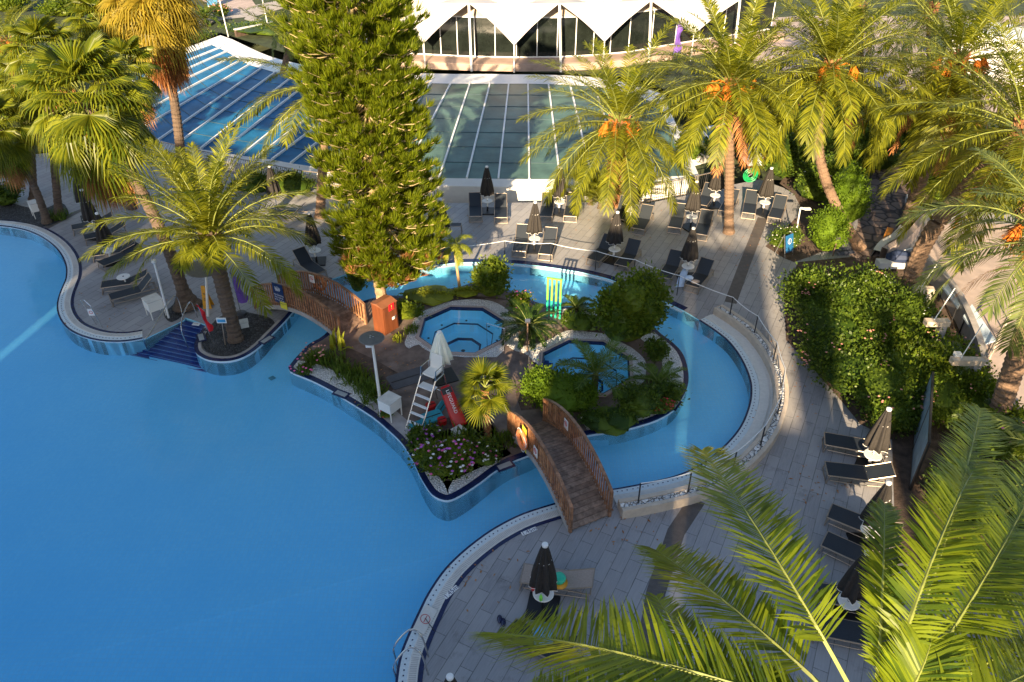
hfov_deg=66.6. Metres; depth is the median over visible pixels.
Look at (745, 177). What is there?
hose reel
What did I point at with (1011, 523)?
bush
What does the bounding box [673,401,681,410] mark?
skimmer lid
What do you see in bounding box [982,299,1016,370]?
glass balustrade
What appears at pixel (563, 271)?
coping
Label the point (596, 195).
palm sucker
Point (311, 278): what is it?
prohibition sign
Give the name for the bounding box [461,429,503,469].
flower bed bush
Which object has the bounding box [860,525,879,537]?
side table
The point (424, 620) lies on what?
prohibition sign
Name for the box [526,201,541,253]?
closed umbrella
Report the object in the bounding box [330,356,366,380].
lily clump
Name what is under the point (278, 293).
notice board
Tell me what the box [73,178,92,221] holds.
closed umbrella
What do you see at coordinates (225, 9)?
flowering shrub
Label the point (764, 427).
rope fence
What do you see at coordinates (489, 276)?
round bush
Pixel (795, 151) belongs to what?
dark tree mass
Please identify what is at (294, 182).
bush
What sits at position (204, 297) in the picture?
wet floor sign
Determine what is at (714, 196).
side table
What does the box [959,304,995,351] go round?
long white panel
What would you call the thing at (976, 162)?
date palm
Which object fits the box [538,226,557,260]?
sun lounger
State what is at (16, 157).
fan palm
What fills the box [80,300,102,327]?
hoop rail
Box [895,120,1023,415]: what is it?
date palm
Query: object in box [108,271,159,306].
sun lounger
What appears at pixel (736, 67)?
date palm
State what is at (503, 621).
shoe
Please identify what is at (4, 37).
date palm
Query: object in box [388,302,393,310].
warning sticker
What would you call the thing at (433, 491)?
island border
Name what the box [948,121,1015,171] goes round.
dark tree mass
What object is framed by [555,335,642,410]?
feather palm
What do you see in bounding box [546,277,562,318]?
pipe rack
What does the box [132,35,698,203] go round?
glass roof
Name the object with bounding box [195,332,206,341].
skimmer lid
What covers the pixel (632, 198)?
closed umbrella
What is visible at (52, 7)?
garden shrub
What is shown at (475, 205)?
sun lounger
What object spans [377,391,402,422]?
white side table
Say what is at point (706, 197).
sun lounger
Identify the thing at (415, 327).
grass tuft
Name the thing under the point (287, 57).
date palm
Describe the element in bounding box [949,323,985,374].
concrete beam
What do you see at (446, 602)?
coping border
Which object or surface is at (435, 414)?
float pad
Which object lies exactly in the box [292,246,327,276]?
sun lounger
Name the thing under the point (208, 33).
hedge
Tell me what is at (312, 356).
flowering plant
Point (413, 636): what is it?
coping mosaic
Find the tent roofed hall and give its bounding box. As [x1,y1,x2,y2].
[366,0,783,72]
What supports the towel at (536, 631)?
on the sun lounger at (546, 654)
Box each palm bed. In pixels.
[0,203,68,226]
[164,298,185,321]
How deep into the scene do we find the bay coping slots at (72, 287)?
34.82 m
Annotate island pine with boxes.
[275,0,452,298]
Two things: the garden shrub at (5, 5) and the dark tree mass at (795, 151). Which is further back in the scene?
the garden shrub at (5, 5)
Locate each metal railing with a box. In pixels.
[157,141,335,189]
[606,167,734,202]
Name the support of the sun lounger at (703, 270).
on the paved deck
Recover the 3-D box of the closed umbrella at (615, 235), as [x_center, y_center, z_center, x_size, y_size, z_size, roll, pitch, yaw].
[4.868,-4.912,36.635,0.850,2.595,0.850,19,39,25]
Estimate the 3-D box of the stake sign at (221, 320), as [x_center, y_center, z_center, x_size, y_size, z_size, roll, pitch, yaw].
[-11.477,-0.376,31.116,0.380,1.315,0.069,0,35,0]
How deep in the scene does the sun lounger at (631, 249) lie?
37.15 m
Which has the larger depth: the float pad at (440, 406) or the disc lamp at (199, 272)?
the disc lamp at (199, 272)
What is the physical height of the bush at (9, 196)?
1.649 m
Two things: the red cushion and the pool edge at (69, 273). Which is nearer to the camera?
the red cushion
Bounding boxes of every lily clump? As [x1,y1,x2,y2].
[315,347,348,370]
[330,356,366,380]
[338,364,372,387]
[349,371,385,394]
[357,379,390,409]
[439,428,475,440]
[451,418,484,438]
[491,426,516,449]
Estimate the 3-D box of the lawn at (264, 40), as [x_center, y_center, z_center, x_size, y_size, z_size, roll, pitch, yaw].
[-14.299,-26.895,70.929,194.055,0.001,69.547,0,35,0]
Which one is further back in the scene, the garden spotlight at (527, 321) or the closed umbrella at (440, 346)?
the garden spotlight at (527, 321)
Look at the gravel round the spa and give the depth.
32.57 m
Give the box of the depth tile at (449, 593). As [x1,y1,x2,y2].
[444,585,458,598]
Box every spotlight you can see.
[525,319,529,351]
[953,351,961,356]
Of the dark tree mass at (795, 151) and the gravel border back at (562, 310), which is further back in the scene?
the dark tree mass at (795, 151)
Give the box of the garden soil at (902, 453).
[784,256,1023,594]
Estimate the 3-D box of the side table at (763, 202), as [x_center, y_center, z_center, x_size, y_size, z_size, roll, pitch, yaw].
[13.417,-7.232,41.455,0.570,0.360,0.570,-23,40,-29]
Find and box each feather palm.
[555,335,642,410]
[558,294,591,316]
[629,361,686,390]
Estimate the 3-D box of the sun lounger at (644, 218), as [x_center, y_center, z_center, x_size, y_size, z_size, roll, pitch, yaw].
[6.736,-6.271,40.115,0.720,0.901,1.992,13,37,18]
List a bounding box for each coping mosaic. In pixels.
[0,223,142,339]
[398,504,556,681]
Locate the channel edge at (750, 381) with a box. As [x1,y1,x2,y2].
[613,320,751,489]
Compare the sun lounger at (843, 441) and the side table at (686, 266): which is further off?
the side table at (686, 266)
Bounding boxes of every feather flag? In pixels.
[196,304,212,340]
[229,271,247,316]
[671,25,682,69]
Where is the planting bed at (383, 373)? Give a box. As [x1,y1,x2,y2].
[319,344,396,395]
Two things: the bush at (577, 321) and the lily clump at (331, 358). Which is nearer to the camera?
the lily clump at (331, 358)
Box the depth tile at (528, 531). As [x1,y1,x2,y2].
[521,527,536,535]
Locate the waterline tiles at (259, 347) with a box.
[0,226,685,501]
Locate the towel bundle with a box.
[685,275,693,280]
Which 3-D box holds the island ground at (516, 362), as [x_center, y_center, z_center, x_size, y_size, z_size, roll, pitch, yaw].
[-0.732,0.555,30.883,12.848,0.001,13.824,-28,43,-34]
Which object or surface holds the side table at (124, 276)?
on the paved deck
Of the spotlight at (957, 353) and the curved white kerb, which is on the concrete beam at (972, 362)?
the spotlight at (957, 353)
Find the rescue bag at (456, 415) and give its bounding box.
[440,384,466,425]
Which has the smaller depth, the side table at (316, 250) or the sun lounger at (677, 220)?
the side table at (316, 250)
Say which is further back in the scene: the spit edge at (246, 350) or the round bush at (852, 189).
the round bush at (852, 189)
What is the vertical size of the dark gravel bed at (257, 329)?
0.001 m
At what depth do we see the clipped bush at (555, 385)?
27.38 m
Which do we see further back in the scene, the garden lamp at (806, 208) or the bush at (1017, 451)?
the garden lamp at (806, 208)
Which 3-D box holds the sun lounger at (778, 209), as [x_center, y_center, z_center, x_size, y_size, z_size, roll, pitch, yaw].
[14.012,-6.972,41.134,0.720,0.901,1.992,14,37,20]
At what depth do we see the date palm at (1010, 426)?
18.23 m
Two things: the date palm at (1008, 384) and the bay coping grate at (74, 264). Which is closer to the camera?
the date palm at (1008, 384)
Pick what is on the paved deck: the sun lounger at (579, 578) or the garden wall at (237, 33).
the sun lounger at (579, 578)
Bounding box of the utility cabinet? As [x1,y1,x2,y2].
[370,295,398,335]
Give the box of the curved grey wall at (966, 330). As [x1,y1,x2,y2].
[922,255,990,371]
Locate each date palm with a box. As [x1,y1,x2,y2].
[0,1,53,87]
[78,121,321,343]
[212,0,424,218]
[247,0,303,73]
[463,402,1023,681]
[515,20,717,231]
[624,0,847,234]
[733,0,949,251]
[794,0,919,75]
[835,0,1023,232]
[851,0,1011,93]
[868,0,1023,295]
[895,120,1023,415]
[948,22,1023,218]
[950,412,1023,591]
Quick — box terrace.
[754,15,1023,114]
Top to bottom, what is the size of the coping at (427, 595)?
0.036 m
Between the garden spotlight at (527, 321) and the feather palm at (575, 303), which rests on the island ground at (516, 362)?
the feather palm at (575, 303)
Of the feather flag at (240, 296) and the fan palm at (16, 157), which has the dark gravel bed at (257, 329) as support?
the feather flag at (240, 296)
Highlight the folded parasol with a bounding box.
[875,247,912,268]
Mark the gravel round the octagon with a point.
(534, 356)
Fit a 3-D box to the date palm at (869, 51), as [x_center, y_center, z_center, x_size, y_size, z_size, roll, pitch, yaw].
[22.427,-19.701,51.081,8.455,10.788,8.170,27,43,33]
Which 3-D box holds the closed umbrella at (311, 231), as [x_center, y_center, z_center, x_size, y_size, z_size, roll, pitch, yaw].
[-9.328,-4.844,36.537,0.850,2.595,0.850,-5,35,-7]
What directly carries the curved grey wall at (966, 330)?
on the garden soil at (902, 453)
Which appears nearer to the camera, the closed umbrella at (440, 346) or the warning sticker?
the closed umbrella at (440, 346)
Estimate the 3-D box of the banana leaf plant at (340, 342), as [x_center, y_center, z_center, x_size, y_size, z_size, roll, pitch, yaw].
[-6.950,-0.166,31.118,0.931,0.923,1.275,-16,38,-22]
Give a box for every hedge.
[188,29,217,42]
[217,17,287,35]
[770,257,946,357]
[787,149,861,201]
[793,320,991,438]
[856,313,1023,433]
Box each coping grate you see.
[0,220,141,336]
[407,509,559,681]
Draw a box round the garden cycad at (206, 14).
[192,5,225,26]
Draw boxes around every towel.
[532,622,552,645]
[676,268,688,286]
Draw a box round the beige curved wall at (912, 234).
[879,213,924,257]
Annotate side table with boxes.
[102,247,115,255]
[116,273,129,281]
[309,247,320,256]
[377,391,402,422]
[450,223,461,235]
[482,198,492,202]
[529,236,539,244]
[533,591,553,602]
[554,200,564,207]
[609,246,620,254]
[682,263,693,270]
[686,214,697,222]
[710,193,720,200]
[759,200,769,206]
[837,593,859,610]
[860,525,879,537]
[864,449,881,461]
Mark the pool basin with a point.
(164, 521)
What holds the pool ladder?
attached to the coping at (427, 595)
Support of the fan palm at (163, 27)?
on the paved deck
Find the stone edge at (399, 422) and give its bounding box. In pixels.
[367,402,408,440]
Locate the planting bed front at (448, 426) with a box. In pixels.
[407,406,510,480]
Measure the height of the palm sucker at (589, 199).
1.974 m
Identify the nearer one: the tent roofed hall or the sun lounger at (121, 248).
the sun lounger at (121, 248)
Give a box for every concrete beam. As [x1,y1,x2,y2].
[912,257,941,300]
[923,288,954,337]
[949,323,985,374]
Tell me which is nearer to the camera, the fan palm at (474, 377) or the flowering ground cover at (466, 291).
the fan palm at (474, 377)
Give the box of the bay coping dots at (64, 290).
[15,225,129,338]
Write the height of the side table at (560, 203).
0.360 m
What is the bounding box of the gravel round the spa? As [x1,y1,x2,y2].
[405,299,519,356]
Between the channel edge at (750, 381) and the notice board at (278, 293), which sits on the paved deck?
the channel edge at (750, 381)
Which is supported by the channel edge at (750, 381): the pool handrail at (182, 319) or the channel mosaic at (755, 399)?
the channel mosaic at (755, 399)
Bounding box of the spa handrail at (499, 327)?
[486,323,504,346]
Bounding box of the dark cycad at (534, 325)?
[494,298,562,350]
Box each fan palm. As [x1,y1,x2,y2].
[0,14,88,219]
[0,50,55,200]
[0,93,52,223]
[6,30,202,312]
[62,0,138,98]
[92,0,218,169]
[98,34,165,209]
[456,356,516,438]
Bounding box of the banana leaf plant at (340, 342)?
[329,326,353,350]
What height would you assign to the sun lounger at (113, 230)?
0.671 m
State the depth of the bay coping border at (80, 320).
35.10 m
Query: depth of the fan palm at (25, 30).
37.20 m
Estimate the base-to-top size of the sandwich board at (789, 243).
1.160 m
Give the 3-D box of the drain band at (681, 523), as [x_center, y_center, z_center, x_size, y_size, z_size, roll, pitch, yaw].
[8.112,1.016,30.294,1.038,0.001,28.515,12,36,16]
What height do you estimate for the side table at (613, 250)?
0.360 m
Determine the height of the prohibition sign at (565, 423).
0.360 m
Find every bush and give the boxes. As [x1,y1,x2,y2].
[0,179,25,205]
[225,169,266,192]
[263,166,316,194]
[339,269,367,291]
[375,409,393,417]
[396,296,431,319]
[401,417,445,453]
[407,432,479,481]
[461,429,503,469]
[463,251,514,297]
[514,359,605,415]
[556,308,598,330]
[577,403,644,435]
[588,258,676,341]
[609,375,666,417]
[637,334,673,363]
[644,375,689,405]
[652,395,679,413]
[765,223,809,248]
[806,200,854,251]
[822,159,878,221]
[922,449,1023,527]
[961,399,1023,460]
[983,503,1023,559]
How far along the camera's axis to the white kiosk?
47.15 m
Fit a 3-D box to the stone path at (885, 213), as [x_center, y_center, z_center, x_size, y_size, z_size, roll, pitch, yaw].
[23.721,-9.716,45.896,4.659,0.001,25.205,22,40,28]
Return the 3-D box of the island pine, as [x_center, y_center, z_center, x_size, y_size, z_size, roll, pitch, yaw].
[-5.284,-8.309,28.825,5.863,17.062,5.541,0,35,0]
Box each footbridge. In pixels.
[251,270,367,336]
[507,398,613,532]
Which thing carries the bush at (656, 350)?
on the island ground at (516, 362)
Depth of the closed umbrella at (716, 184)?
41.59 m
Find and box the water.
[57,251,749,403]
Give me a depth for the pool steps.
32.20 m
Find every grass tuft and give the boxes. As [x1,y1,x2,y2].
[48,208,71,220]
[390,332,405,342]
[400,322,419,334]
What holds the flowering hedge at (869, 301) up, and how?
on the garden soil at (902, 453)
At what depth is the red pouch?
27.30 m
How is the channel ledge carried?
on the channel mosaic at (755, 399)
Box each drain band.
[45,205,97,228]
[634,217,766,673]
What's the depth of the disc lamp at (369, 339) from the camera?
26.75 m
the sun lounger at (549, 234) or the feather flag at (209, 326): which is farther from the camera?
the sun lounger at (549, 234)
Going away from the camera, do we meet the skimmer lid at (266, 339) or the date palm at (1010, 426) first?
the date palm at (1010, 426)
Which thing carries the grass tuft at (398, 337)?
on the island ground at (516, 362)
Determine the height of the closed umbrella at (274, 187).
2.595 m
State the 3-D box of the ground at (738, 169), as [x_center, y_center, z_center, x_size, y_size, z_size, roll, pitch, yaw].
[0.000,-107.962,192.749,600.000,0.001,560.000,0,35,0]
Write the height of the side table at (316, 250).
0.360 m
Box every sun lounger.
[71,211,113,235]
[83,220,127,245]
[92,238,136,262]
[96,241,143,271]
[100,268,148,294]
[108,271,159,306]
[269,202,305,222]
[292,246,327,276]
[469,192,482,222]
[494,193,507,223]
[503,618,583,673]
[511,224,529,257]
[519,563,594,601]
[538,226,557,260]
[539,192,554,222]
[563,192,578,222]
[586,233,616,267]
[611,195,630,225]
[614,237,641,273]
[631,204,653,235]
[657,248,683,285]
[667,203,685,234]
[683,256,714,294]
[696,209,713,241]
[700,182,715,210]
[717,189,739,216]
[741,189,758,219]
[766,194,787,224]
[810,614,895,651]
[814,582,887,614]
[817,531,900,581]
[822,432,890,461]
[822,461,895,486]
[824,503,902,547]
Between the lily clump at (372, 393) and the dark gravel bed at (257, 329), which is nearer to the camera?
the lily clump at (372, 393)
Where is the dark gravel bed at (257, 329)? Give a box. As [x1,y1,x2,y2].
[202,312,274,355]
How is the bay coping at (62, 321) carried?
on the paved deck
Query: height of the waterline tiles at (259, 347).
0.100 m
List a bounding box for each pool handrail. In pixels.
[143,296,182,348]
[180,301,197,347]
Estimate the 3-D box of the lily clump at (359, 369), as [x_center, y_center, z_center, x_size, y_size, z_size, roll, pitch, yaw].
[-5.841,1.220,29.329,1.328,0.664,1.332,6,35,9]
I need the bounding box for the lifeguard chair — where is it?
[405,352,446,427]
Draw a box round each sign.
[201,286,213,308]
[216,318,226,344]
[280,301,287,309]
[309,274,314,282]
[413,604,436,634]
[534,445,537,457]
[564,418,567,430]
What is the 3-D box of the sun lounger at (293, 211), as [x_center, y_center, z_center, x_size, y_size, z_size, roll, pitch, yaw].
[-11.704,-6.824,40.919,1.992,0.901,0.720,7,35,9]
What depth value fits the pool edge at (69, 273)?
34.78 m
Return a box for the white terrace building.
[944,19,1023,85]
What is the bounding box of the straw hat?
[557,579,567,589]
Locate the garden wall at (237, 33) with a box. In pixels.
[234,21,272,36]
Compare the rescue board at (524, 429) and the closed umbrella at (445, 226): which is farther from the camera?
the closed umbrella at (445, 226)
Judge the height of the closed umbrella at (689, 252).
2.595 m
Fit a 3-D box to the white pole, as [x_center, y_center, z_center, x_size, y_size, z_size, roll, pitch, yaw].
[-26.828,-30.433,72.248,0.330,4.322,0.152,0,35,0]
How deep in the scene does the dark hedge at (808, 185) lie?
41.98 m
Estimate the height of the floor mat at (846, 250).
0.032 m
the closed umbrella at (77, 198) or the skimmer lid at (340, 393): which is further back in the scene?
the closed umbrella at (77, 198)
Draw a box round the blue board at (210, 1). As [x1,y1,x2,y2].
[207,0,217,6]
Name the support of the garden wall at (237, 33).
on the lawn at (264, 40)
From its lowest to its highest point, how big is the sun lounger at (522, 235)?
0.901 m
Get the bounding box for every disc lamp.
[186,260,225,316]
[359,331,384,397]
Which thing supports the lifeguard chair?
on the island ground at (516, 362)
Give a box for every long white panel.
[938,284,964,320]
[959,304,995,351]
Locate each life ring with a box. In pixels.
[314,276,325,290]
[516,427,527,451]
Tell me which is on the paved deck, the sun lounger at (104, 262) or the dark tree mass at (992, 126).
the sun lounger at (104, 262)
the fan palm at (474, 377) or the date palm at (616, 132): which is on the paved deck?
the date palm at (616, 132)
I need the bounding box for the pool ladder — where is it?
[392,628,428,678]
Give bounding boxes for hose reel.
[743,168,757,181]
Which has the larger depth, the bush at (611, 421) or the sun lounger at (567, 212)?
the sun lounger at (567, 212)
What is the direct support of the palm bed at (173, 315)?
on the paved deck
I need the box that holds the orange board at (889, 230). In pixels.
[883,227,893,238]
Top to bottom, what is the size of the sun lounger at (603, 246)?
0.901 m
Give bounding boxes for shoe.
[497,615,501,623]
[501,618,505,626]
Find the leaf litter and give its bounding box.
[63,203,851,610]
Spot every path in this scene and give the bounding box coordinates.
[199,1,281,26]
[203,0,255,11]
[850,147,956,260]
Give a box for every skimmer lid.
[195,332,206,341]
[258,335,275,344]
[332,388,350,398]
[494,459,515,471]
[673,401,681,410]
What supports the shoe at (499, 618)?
on the paved deck
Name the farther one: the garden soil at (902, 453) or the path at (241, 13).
the path at (241, 13)
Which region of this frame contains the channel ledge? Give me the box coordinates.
[613,314,772,504]
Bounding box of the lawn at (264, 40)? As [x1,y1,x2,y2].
[0,0,1023,195]
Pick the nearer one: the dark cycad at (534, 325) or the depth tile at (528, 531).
the depth tile at (528, 531)
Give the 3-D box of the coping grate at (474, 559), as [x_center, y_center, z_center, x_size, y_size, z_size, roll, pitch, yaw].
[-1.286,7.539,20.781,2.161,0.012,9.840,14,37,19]
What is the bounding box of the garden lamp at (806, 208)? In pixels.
[796,207,810,227]
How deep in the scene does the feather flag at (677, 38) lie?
63.15 m
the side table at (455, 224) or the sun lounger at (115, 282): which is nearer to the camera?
the sun lounger at (115, 282)
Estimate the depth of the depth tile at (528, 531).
23.42 m
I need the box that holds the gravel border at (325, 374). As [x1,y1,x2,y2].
[294,360,375,405]
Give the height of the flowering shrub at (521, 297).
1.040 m
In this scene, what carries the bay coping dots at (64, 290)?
on the pool edge at (69, 273)
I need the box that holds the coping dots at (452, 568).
[402,506,556,681]
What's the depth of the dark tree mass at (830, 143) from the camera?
46.44 m
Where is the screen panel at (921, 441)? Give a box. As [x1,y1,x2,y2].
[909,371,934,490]
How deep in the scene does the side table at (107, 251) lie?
36.87 m
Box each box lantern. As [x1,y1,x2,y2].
[27,199,38,218]
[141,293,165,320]
[239,318,248,328]
[450,424,465,435]
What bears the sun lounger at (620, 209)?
on the paved deck
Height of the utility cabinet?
1.410 m
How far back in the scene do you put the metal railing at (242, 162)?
45.44 m
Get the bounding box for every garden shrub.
[0,0,33,11]
[33,0,74,16]
[87,2,124,22]
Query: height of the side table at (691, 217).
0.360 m
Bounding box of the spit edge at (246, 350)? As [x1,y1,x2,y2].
[198,320,280,357]
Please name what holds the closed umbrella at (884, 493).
on the paved deck
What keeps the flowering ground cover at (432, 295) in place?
on the island ground at (516, 362)
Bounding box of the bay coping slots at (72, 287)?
[16,223,137,335]
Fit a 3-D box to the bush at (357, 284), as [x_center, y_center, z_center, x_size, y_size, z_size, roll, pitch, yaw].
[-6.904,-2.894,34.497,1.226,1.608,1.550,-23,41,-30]
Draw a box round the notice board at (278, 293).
[271,282,284,302]
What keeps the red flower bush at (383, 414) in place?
on the stone edge at (399, 422)
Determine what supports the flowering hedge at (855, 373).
on the garden soil at (902, 453)
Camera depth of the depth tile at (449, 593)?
21.62 m
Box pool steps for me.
[127,321,205,371]
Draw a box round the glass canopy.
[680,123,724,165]
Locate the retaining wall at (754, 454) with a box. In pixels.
[617,304,788,518]
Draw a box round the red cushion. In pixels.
[425,401,435,410]
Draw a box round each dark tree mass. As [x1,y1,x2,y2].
[670,135,708,162]
[701,128,743,160]
[756,121,831,178]
[769,99,828,130]
[794,101,863,156]
[801,73,881,114]
[832,112,906,169]
[864,93,917,148]
[901,115,982,152]
[923,161,967,201]
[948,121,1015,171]
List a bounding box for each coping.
[0,225,142,341]
[395,503,554,681]
[429,263,682,313]
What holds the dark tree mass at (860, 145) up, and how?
on the lawn at (264, 40)
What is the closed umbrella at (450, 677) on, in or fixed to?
on the paved deck
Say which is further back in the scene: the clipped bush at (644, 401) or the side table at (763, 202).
the side table at (763, 202)
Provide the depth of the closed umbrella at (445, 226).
37.51 m
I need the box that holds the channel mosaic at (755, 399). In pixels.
[613,318,758,494]
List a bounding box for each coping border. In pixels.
[2,220,141,332]
[417,516,561,681]
[423,259,687,309]
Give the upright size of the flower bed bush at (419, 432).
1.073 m
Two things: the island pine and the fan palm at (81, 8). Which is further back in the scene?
the fan palm at (81, 8)
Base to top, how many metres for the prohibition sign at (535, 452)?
0.360 m
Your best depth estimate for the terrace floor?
35.79 m
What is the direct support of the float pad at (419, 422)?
on the island ground at (516, 362)
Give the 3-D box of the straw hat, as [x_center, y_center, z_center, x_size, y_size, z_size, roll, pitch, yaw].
[1.320,6.649,21.443,0.440,0.030,0.429,0,35,0]
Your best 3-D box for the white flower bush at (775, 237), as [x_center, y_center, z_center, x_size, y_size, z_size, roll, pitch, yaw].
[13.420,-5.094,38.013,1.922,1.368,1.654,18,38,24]
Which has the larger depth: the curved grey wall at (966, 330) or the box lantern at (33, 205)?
the box lantern at (33, 205)
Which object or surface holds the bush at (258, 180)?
on the paved deck
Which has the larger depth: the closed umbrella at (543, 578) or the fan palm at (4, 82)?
the fan palm at (4, 82)
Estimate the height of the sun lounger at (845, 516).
0.671 m
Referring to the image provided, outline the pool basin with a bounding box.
[0,235,748,681]
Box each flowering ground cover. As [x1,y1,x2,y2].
[397,285,458,305]
[447,282,480,297]
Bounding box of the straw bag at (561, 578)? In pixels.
[556,572,565,584]
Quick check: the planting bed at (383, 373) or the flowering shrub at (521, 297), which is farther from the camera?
the flowering shrub at (521, 297)
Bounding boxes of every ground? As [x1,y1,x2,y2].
[0,33,1021,520]
[299,284,662,494]
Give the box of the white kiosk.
[740,126,780,165]
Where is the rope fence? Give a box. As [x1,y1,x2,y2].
[439,241,785,502]
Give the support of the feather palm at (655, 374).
on the island ground at (516, 362)
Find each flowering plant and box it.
[289,358,317,375]
[299,342,328,365]
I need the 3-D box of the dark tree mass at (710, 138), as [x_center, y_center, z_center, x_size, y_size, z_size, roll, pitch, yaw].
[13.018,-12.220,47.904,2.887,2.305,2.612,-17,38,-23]
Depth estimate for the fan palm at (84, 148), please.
29.33 m
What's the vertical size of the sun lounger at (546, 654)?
0.901 m
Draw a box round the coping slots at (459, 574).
[409,510,558,677]
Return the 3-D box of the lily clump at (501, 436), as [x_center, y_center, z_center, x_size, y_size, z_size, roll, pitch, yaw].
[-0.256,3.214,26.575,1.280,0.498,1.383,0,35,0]
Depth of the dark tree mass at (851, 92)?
50.37 m
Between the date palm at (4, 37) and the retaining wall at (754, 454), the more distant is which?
the date palm at (4, 37)
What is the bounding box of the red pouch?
[437,416,446,425]
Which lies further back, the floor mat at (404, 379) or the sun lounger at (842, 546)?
the floor mat at (404, 379)
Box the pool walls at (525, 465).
[0,227,749,520]
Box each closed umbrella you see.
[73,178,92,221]
[80,190,95,240]
[95,212,121,267]
[266,166,284,215]
[305,212,325,265]
[429,330,458,386]
[436,198,449,252]
[444,673,456,681]
[480,166,493,214]
[525,542,560,621]
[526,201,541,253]
[551,167,566,216]
[602,211,622,266]
[621,174,639,225]
[675,227,697,281]
[682,180,700,232]
[706,161,723,209]
[756,167,773,217]
[825,549,869,621]
[846,480,891,550]
[855,407,891,480]
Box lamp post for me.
[151,259,169,317]
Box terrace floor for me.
[921,224,1023,408]
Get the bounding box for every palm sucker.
[563,165,621,204]
[567,166,630,208]
[592,166,664,207]
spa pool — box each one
[416,305,506,355]
[538,338,633,396]
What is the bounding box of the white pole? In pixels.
[219,0,228,36]
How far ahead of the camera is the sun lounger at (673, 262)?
36.24 m
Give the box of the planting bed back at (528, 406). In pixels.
[390,296,604,409]
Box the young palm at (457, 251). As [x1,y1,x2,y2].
[437,234,473,287]
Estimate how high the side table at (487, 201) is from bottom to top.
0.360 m
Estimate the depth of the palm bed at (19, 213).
41.56 m
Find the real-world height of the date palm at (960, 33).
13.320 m
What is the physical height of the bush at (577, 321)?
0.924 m
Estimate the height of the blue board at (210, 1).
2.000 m
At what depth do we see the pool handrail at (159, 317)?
31.89 m
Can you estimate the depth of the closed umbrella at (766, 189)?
40.79 m
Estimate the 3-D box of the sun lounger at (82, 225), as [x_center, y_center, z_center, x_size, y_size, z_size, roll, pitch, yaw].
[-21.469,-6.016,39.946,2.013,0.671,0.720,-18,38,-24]
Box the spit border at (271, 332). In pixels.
[194,277,331,360]
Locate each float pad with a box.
[409,420,429,428]
[420,409,442,424]
[435,400,445,411]
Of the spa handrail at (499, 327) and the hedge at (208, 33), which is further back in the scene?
the hedge at (208, 33)
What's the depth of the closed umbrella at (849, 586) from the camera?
20.07 m
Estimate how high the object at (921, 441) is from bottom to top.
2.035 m
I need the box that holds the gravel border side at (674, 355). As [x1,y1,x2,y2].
[581,332,683,429]
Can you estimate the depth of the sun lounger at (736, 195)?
42.01 m
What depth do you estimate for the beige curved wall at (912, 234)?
37.97 m
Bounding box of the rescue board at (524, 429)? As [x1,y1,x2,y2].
[522,424,526,452]
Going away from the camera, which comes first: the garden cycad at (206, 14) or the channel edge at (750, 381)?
the channel edge at (750, 381)
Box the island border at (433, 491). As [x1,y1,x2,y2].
[288,283,688,499]
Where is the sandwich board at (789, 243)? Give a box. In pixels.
[774,232,792,258]
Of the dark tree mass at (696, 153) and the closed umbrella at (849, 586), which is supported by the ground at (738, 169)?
the dark tree mass at (696, 153)
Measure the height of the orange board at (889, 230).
0.299 m
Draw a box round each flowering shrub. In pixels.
[208,2,232,15]
[503,285,536,312]
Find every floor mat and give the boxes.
[386,366,429,389]
[835,247,854,254]
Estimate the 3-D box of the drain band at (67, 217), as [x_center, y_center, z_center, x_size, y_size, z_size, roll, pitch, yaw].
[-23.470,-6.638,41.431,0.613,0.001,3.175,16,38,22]
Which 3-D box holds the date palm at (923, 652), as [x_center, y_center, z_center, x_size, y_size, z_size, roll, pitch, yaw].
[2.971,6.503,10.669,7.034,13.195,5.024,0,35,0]
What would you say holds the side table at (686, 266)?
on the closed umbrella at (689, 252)
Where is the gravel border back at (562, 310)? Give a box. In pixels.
[557,309,596,314]
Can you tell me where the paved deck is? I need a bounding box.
[0,153,1023,681]
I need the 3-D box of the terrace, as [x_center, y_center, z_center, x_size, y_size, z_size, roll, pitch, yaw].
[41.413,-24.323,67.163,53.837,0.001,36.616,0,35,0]
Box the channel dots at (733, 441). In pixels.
[617,323,755,491]
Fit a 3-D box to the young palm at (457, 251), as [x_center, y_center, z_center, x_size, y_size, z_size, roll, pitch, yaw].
[-2.559,-3.385,34.179,1.838,2.775,1.878,0,35,0]
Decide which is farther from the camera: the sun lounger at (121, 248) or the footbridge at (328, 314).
the sun lounger at (121, 248)
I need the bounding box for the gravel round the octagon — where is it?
[517,330,645,385]
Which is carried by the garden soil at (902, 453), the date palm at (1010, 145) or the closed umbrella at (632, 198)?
the date palm at (1010, 145)

